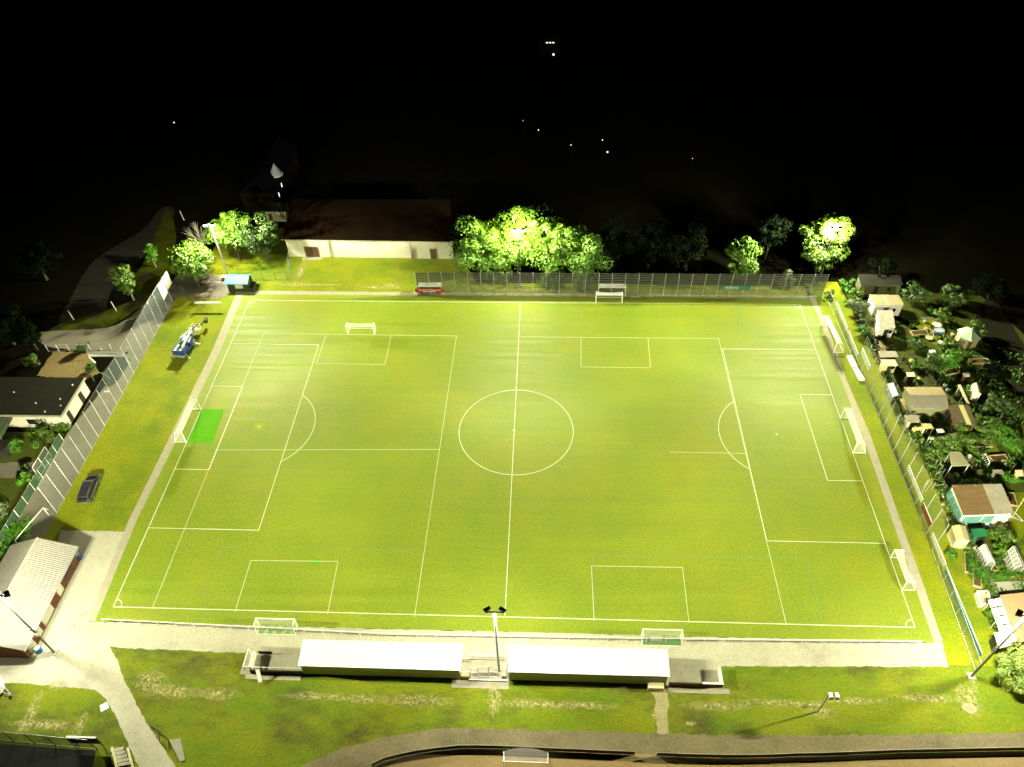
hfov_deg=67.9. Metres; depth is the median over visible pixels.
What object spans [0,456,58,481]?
garden path
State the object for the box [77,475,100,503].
parked car
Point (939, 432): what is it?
hutch
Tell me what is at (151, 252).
tree
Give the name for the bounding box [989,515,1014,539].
garden path
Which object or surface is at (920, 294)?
shrub
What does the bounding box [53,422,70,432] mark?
bush
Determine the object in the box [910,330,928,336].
raised bed
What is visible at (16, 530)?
bush
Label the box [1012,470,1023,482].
hutch
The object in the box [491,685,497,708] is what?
bare soil
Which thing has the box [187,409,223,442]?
turf patch
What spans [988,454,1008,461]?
raised bed
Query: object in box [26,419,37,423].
window
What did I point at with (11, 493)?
garden ground
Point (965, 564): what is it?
raised bed
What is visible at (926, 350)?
hedge
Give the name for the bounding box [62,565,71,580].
window
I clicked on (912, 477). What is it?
advertising board
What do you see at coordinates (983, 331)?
shrub
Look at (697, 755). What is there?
perimeter barrier
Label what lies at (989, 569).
hedge
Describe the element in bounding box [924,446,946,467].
shrub
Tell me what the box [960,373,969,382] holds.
hutch
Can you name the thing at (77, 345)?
fence
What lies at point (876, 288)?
door
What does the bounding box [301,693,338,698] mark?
bare soil
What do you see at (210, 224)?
floodlight mast
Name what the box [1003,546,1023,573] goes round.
greenhouse
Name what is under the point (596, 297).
youth goal
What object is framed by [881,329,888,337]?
door
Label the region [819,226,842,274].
floodlight mast
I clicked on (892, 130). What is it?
ground
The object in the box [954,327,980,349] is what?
garden pavilion
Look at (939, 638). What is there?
drain cover
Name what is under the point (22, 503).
fence
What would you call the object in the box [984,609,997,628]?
hedge
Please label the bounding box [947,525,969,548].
shed
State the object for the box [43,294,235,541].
lawn
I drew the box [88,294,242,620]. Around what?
kerb strip
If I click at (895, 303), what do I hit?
garden cabin
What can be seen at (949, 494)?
window
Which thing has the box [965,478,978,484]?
shrub
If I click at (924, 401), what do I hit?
garden cabin
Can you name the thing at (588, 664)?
covered stand
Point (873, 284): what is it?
garden cabin
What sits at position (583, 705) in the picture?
bare soil
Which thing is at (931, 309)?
shrub
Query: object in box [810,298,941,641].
kerb strip
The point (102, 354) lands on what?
throwing cage
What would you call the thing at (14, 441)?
bush
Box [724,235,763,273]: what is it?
tree
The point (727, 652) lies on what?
path
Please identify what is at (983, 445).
raised bed
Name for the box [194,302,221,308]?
signboard
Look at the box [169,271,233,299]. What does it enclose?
path
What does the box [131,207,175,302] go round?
verge
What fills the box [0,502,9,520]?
bush
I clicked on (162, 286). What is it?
wind banner
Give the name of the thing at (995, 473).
hutch
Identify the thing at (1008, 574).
hedge
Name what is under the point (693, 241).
tree
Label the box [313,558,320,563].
turf patch
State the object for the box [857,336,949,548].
fence
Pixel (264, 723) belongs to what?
lawn
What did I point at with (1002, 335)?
service road
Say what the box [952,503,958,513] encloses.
window
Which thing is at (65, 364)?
gravel yard
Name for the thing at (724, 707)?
bare soil
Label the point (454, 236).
tree
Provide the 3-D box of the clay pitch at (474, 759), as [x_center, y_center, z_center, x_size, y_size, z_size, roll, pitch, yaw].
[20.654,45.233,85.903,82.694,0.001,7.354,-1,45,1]
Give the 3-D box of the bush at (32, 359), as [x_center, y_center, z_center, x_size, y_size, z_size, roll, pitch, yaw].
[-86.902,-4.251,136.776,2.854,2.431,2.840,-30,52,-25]
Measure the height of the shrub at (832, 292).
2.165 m
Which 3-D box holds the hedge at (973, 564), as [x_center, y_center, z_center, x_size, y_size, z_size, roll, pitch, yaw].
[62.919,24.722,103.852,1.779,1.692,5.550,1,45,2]
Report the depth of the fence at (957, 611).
98.77 m
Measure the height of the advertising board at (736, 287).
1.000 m
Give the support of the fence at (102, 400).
on the road at (42, 519)
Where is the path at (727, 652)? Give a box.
[87,621,947,666]
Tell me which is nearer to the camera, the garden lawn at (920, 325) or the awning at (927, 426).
the awning at (927, 426)
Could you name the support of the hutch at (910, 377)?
on the garden ground at (964, 314)
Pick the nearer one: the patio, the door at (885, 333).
the patio
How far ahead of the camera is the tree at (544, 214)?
151.30 m
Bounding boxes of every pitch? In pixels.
[95,294,933,641]
[384,750,1023,766]
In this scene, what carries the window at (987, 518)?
in the garden house at (973, 504)
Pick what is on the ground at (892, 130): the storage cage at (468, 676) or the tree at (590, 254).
the tree at (590, 254)
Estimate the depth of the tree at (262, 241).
153.13 m
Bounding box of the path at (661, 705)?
[650,689,668,733]
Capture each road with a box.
[0,294,176,561]
[35,288,172,352]
[59,206,174,323]
[975,300,1023,407]
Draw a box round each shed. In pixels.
[876,351,897,364]
[902,415,919,429]
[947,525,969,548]
[969,383,980,401]
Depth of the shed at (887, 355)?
131.80 m
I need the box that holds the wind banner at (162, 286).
[158,271,171,299]
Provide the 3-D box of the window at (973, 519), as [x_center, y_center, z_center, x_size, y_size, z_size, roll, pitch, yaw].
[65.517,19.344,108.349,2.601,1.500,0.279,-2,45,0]
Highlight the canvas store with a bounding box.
[968,528,987,542]
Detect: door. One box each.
[66,410,73,421]
[78,391,85,402]
[303,246,319,256]
[429,248,436,258]
[872,286,878,294]
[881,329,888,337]
[908,422,915,429]
[964,342,972,349]
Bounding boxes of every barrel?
[34,645,42,653]
[75,552,82,560]
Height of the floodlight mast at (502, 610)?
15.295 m
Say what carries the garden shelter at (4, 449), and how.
on the garden ground at (11, 493)
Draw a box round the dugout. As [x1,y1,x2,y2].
[418,285,441,294]
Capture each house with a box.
[0,377,89,427]
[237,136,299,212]
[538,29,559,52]
[946,484,1013,524]
[983,592,1023,650]
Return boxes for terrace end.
[243,648,303,680]
[647,667,729,694]
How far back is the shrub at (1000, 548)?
105.00 m
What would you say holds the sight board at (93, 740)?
on the lawn at (264, 723)
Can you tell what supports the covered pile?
on the road at (42, 519)
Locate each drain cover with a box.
[68,623,74,628]
[936,635,942,640]
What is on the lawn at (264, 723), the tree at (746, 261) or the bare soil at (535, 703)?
the bare soil at (535, 703)
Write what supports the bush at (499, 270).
on the lawn at (353, 274)
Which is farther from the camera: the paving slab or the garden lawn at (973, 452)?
the garden lawn at (973, 452)
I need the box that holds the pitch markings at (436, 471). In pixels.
[153,333,785,622]
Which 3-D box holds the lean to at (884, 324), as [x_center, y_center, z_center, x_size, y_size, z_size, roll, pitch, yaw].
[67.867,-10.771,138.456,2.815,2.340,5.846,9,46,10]
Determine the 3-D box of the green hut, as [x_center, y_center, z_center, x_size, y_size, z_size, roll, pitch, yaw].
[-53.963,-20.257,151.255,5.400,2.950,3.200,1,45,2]
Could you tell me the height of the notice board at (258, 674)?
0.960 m
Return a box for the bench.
[650,637,661,641]
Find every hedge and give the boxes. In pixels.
[908,341,925,350]
[921,346,929,353]
[965,548,983,582]
[984,472,1023,483]
[984,565,992,579]
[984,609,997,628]
[988,568,1020,580]
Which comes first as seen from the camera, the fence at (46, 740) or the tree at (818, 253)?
the fence at (46, 740)
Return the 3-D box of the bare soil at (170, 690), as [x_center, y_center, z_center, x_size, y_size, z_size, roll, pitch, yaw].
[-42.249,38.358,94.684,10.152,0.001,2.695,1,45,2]
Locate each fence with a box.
[0,434,63,545]
[0,732,97,749]
[38,277,172,512]
[45,343,111,351]
[210,272,275,279]
[414,272,828,296]
[827,291,857,360]
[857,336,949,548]
[859,307,999,594]
[932,546,981,669]
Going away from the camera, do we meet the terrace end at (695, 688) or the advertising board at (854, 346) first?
the terrace end at (695, 688)
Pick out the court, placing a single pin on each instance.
(21, 756)
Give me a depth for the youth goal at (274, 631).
99.95 m
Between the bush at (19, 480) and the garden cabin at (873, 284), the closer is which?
the bush at (19, 480)
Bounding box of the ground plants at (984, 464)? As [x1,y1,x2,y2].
[890,321,1023,594]
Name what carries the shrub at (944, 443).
on the garden ground at (964, 314)
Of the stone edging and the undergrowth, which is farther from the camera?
the undergrowth
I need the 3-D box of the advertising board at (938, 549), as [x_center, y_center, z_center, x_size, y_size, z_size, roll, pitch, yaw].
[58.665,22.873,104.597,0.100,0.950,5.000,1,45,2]
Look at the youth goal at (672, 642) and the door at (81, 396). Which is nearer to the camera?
the youth goal at (672, 642)
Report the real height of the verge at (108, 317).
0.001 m
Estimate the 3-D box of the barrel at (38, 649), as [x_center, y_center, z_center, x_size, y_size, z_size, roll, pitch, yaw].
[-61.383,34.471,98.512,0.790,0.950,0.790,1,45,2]
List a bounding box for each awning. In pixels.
[910,427,924,437]
[918,423,933,436]
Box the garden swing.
[932,328,944,336]
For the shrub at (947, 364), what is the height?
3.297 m
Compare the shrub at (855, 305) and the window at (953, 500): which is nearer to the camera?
the window at (953, 500)
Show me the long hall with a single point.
(387, 228)
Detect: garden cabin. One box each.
[855,274,902,294]
[867,294,903,315]
[901,387,948,416]
[945,405,976,433]
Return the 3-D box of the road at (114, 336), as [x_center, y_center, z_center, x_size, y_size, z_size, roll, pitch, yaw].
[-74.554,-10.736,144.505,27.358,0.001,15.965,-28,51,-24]
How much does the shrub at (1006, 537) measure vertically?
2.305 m
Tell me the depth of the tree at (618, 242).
148.47 m
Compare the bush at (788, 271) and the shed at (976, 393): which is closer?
the shed at (976, 393)
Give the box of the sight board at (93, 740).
[66,736,104,746]
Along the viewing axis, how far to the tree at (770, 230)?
149.12 m
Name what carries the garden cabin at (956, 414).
on the garden ground at (964, 314)
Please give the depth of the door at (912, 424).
121.27 m
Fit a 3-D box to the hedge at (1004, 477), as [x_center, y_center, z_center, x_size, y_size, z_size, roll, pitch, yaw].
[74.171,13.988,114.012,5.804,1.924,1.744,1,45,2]
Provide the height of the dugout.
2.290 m
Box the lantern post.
[817,692,839,711]
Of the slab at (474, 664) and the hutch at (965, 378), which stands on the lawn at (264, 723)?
the slab at (474, 664)
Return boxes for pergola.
[955,384,968,404]
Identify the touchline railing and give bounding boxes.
[103,619,921,644]
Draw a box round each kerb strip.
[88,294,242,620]
[235,291,815,298]
[377,750,1023,766]
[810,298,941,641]
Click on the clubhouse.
(36, 574)
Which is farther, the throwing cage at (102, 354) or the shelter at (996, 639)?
the throwing cage at (102, 354)
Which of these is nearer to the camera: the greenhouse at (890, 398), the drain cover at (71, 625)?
the drain cover at (71, 625)
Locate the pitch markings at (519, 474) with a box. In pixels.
[113,300,914,627]
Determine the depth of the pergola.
124.72 m
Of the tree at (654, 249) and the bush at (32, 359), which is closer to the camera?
the bush at (32, 359)
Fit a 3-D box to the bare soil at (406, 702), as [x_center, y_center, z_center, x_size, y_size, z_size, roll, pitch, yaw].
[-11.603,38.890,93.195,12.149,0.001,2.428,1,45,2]
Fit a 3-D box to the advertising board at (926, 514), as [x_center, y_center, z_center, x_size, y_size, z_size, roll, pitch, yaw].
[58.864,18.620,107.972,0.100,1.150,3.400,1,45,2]
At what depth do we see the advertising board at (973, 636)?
98.08 m
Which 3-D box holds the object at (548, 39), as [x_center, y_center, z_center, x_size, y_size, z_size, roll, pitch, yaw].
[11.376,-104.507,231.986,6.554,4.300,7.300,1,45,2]
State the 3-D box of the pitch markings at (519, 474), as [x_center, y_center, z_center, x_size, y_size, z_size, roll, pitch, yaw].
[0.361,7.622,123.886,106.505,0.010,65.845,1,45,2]
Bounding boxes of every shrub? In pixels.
[824,289,834,300]
[838,278,855,292]
[843,287,865,302]
[846,297,870,318]
[853,325,871,337]
[855,317,869,326]
[868,257,898,279]
[896,414,904,427]
[900,279,934,304]
[907,430,925,442]
[910,361,921,368]
[923,351,943,372]
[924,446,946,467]
[925,431,962,458]
[927,306,937,314]
[932,307,952,323]
[933,349,964,371]
[937,283,975,308]
[938,337,959,352]
[945,420,977,443]
[945,548,958,560]
[949,347,967,360]
[954,384,972,398]
[964,319,988,337]
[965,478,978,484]
[971,270,1008,300]
[974,413,1005,446]
[978,392,1021,427]
[979,566,996,582]
[982,360,1011,382]
[987,528,997,539]
[992,542,1007,558]
[993,554,1006,567]
[994,423,1023,453]
[995,524,1016,543]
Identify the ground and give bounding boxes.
[0,0,1023,642]
[0,432,64,528]
[838,279,1023,581]
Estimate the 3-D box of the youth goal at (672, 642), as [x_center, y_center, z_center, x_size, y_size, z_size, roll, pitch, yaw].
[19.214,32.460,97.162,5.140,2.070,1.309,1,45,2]
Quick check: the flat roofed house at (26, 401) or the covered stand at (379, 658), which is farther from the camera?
the flat roofed house at (26, 401)
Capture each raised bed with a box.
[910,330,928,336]
[941,368,959,375]
[963,551,973,573]
[968,358,989,364]
[969,440,992,447]
[971,571,981,588]
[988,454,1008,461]
[992,570,1018,578]
[1005,491,1017,506]
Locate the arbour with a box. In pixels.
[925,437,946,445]
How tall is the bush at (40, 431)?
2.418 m
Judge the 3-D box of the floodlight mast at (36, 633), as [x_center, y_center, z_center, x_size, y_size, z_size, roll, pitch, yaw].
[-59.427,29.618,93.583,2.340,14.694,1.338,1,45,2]
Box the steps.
[110,746,133,766]
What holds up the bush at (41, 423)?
on the ground at (892, 130)
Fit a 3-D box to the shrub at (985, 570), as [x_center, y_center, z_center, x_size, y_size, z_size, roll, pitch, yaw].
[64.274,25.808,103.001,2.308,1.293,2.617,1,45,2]
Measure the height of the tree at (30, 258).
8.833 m
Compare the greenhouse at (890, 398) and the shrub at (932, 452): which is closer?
the shrub at (932, 452)
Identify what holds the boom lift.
on the lawn at (127, 450)
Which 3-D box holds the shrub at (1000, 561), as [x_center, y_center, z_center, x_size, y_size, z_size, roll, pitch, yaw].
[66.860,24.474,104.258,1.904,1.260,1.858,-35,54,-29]
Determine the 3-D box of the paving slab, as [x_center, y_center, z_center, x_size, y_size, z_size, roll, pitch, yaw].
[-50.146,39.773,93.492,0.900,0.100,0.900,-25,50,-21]
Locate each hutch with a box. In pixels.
[904,372,914,382]
[934,428,944,436]
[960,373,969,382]
[991,469,1003,479]
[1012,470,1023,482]
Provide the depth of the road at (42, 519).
123.84 m
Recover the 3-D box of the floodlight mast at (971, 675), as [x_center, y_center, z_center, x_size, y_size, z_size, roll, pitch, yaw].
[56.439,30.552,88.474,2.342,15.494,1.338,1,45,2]
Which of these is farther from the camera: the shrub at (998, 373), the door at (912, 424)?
the shrub at (998, 373)
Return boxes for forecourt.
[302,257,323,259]
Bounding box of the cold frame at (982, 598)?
[974,590,990,607]
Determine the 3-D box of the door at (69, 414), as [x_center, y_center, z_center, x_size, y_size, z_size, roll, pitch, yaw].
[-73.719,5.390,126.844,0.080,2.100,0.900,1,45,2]
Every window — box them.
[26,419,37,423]
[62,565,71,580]
[946,489,952,499]
[949,496,955,506]
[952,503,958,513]
[955,510,962,521]
[961,516,982,522]
[981,516,994,522]
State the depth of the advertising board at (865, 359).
129.07 m
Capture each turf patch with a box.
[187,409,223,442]
[254,423,264,429]
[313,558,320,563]
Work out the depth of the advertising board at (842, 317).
139.76 m
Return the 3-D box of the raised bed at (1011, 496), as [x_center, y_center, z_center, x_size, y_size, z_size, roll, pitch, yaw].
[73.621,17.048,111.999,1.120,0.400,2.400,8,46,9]
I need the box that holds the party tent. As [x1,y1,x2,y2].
[944,452,969,472]
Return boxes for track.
[302,727,1023,766]
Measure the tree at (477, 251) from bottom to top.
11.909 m
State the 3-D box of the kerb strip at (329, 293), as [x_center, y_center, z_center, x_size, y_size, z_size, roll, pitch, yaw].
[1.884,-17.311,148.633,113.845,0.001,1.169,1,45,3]
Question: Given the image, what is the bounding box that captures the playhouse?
[878,360,897,372]
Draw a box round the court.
[0,744,95,766]
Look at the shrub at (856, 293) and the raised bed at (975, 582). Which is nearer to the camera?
the raised bed at (975, 582)
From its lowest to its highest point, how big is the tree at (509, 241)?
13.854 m
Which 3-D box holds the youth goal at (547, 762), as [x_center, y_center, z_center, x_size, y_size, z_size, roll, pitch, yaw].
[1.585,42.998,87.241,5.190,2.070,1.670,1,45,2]
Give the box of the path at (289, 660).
[240,649,301,675]
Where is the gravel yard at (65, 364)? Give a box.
[37,351,97,378]
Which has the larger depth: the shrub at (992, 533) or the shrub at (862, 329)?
the shrub at (862, 329)
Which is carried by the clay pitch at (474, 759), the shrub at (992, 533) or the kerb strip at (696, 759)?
the kerb strip at (696, 759)
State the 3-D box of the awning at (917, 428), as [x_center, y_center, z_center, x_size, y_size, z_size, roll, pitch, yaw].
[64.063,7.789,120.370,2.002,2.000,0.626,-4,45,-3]
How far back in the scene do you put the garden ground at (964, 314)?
130.90 m
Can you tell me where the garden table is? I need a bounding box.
[932,322,941,327]
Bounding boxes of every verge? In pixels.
[50,300,146,330]
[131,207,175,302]
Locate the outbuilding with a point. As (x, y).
(276, 211)
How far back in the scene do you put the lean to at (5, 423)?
123.79 m
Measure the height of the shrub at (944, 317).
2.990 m
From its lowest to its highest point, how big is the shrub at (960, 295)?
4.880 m
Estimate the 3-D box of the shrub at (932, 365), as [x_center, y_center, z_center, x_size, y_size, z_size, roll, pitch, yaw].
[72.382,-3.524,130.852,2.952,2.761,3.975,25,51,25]
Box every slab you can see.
[100,702,108,711]
[452,656,508,688]
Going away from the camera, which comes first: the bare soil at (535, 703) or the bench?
the bare soil at (535, 703)
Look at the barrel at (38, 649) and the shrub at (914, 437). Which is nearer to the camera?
the barrel at (38, 649)
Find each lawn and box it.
[0,646,1023,766]
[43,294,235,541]
[202,228,468,292]
[816,282,1020,666]
[910,319,948,344]
[963,356,992,369]
[968,435,999,455]
[995,492,1023,579]
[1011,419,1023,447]
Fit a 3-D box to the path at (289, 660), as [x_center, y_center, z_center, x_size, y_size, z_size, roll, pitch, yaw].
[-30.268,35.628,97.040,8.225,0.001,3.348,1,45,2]
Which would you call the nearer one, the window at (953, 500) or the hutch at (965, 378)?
the window at (953, 500)
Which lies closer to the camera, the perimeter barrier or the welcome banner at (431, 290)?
the perimeter barrier
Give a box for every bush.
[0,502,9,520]
[0,514,33,559]
[4,436,23,453]
[15,472,32,486]
[17,462,31,471]
[20,353,39,366]
[25,422,55,448]
[35,418,45,425]
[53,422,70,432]
[75,341,89,353]
[85,362,96,371]
[488,264,511,272]
[543,268,555,272]
[783,269,792,273]
[995,640,1023,694]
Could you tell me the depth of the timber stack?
125.06 m
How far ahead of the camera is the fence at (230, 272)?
152.77 m
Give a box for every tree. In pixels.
[0,305,25,345]
[9,317,41,350]
[10,239,62,280]
[105,264,135,300]
[143,243,157,266]
[165,239,215,286]
[185,222,212,247]
[201,208,251,260]
[237,211,279,260]
[446,215,505,272]
[448,215,473,251]
[492,205,549,272]
[509,201,565,248]
[522,216,586,272]
[552,229,613,272]
[596,215,638,271]
[635,222,672,267]
[665,218,707,272]
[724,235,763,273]
[752,213,794,259]
[798,212,855,272]
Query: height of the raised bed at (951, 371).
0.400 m
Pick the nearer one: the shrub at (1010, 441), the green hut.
the shrub at (1010, 441)
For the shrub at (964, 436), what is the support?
on the garden ground at (964, 314)
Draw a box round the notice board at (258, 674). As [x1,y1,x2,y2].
[255,669,261,682]
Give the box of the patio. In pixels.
[989,580,1023,649]
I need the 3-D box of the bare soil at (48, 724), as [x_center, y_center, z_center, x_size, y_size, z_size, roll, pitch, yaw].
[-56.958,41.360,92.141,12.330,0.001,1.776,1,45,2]
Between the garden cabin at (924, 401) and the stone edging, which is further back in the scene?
the garden cabin at (924, 401)
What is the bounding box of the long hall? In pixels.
[281,199,453,258]
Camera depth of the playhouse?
130.42 m
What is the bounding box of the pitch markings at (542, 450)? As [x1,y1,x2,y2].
[199,305,821,621]
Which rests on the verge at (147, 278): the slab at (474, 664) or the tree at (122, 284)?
the tree at (122, 284)
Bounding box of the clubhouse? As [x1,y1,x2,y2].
[0,537,78,657]
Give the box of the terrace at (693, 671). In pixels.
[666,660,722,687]
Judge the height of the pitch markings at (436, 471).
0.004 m
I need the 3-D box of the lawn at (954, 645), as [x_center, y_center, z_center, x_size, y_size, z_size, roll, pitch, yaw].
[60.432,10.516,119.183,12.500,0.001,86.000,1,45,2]
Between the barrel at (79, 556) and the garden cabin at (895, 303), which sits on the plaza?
the barrel at (79, 556)
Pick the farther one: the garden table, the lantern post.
the garden table
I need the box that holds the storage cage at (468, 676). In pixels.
[461,655,506,681]
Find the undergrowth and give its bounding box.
[848,303,1020,651]
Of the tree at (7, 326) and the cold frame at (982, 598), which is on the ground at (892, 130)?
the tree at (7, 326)
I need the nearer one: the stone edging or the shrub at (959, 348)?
the stone edging
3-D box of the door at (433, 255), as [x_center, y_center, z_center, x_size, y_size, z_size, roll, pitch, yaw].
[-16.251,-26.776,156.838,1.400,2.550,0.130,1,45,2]
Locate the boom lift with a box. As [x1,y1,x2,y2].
[171,317,207,358]
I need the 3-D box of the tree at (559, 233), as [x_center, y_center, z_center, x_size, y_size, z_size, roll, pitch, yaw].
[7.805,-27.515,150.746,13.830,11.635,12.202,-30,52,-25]
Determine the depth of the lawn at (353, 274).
155.76 m
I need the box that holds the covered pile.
[102,356,130,391]
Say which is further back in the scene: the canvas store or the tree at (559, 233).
the tree at (559, 233)
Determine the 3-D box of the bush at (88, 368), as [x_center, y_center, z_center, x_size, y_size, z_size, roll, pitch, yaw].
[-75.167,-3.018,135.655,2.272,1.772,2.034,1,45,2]
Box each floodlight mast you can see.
[0,590,59,655]
[203,223,227,274]
[483,606,506,674]
[512,228,525,272]
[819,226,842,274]
[966,609,1023,679]
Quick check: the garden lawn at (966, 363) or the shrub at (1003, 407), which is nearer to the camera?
the shrub at (1003, 407)
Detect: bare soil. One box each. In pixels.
[22,722,59,727]
[158,688,184,695]
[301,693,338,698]
[400,697,433,704]
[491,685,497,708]
[517,701,560,705]
[567,703,600,707]
[699,703,733,708]
[761,700,800,704]
[811,705,828,713]
[906,695,942,700]
[962,703,976,713]
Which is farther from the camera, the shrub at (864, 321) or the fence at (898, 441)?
the shrub at (864, 321)
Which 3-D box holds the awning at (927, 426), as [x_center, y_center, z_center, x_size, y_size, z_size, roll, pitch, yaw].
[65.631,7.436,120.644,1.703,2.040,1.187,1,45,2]
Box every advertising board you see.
[721,285,750,289]
[835,302,847,331]
[847,330,857,356]
[861,348,870,369]
[907,465,922,502]
[921,502,931,526]
[931,532,945,567]
[944,568,982,656]
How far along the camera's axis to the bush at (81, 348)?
139.02 m
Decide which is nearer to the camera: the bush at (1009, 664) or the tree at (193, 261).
the bush at (1009, 664)
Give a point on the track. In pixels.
(367, 754)
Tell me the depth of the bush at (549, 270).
148.34 m
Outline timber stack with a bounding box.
[899,398,907,411]
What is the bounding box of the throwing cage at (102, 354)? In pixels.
[86,352,129,379]
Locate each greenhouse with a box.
[884,383,897,402]
[974,544,995,570]
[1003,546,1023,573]
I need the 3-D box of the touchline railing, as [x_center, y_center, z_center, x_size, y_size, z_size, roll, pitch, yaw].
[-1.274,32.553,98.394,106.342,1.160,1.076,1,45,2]
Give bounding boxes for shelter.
[0,440,12,457]
[989,631,1011,654]
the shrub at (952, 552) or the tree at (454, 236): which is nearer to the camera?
the shrub at (952, 552)
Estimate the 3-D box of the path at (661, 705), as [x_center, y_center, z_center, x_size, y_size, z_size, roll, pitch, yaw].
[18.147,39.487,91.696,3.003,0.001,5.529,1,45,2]
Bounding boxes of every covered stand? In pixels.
[298,639,462,678]
[508,645,669,684]
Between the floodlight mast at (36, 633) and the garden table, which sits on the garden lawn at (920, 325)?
the garden table
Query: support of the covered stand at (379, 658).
on the lawn at (264, 723)
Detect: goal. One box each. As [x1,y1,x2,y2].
[174,399,200,442]
[253,618,297,634]
[345,322,375,334]
[503,751,548,766]
[595,291,622,302]
[598,287,625,295]
[641,628,683,645]
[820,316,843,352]
[840,408,865,452]
[890,549,915,590]
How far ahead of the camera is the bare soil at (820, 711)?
91.21 m
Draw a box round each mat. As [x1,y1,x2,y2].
[846,355,857,367]
[852,368,864,380]
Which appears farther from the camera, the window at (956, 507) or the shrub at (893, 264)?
the shrub at (893, 264)
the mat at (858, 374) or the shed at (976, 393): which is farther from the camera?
the mat at (858, 374)
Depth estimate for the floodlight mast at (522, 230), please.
144.18 m
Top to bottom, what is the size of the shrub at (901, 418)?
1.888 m
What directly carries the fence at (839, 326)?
on the lawn at (954, 645)
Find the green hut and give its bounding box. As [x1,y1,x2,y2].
[224,274,256,291]
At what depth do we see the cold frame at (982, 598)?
100.70 m
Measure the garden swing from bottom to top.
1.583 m
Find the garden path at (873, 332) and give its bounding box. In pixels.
[870,327,892,350]
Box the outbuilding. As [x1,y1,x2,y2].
[263,202,289,220]
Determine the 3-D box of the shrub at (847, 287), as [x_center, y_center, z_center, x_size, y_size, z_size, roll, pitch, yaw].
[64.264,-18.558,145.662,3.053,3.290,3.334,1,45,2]
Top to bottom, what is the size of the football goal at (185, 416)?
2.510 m
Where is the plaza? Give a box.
[0,530,175,766]
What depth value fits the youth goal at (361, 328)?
140.71 m
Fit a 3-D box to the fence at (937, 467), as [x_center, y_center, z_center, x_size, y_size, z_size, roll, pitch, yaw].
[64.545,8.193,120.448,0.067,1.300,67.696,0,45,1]
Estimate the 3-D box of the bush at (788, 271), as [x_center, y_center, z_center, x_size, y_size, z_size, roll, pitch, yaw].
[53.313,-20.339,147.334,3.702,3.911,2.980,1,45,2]
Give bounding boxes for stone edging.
[169,738,184,761]
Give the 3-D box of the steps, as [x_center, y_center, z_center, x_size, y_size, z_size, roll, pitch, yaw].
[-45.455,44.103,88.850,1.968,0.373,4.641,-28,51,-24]
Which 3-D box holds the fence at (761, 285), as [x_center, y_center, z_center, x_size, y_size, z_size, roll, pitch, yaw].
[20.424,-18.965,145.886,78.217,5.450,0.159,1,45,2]
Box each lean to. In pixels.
[0,418,12,439]
[874,310,894,337]
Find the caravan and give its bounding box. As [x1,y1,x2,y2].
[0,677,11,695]
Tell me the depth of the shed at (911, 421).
121.26 m
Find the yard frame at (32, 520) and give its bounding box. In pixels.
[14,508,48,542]
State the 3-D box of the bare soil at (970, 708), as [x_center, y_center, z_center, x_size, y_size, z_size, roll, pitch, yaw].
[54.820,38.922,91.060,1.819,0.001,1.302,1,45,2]
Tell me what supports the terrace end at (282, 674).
on the path at (289, 660)
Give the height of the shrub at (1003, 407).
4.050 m
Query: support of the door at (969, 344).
in the garden pavilion
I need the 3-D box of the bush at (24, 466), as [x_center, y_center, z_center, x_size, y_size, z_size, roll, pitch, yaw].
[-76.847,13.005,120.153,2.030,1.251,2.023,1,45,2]
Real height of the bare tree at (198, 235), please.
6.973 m
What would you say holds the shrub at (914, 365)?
on the garden ground at (964, 314)
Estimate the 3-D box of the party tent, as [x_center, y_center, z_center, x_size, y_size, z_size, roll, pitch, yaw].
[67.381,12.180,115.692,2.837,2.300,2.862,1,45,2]
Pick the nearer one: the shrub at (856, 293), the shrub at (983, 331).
the shrub at (983, 331)
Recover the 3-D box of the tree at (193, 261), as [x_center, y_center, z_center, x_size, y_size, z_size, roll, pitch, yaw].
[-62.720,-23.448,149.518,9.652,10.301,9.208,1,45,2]
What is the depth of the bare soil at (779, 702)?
92.08 m
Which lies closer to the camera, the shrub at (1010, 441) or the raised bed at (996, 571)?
the raised bed at (996, 571)
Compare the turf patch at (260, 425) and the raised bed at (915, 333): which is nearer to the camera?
the turf patch at (260, 425)
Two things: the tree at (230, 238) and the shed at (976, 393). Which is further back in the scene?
the tree at (230, 238)
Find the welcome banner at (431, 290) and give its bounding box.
[415,288,444,295]
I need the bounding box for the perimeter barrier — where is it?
[371,745,1023,766]
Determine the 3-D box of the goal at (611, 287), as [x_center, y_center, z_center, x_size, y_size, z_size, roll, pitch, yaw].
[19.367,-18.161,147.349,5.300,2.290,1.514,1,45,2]

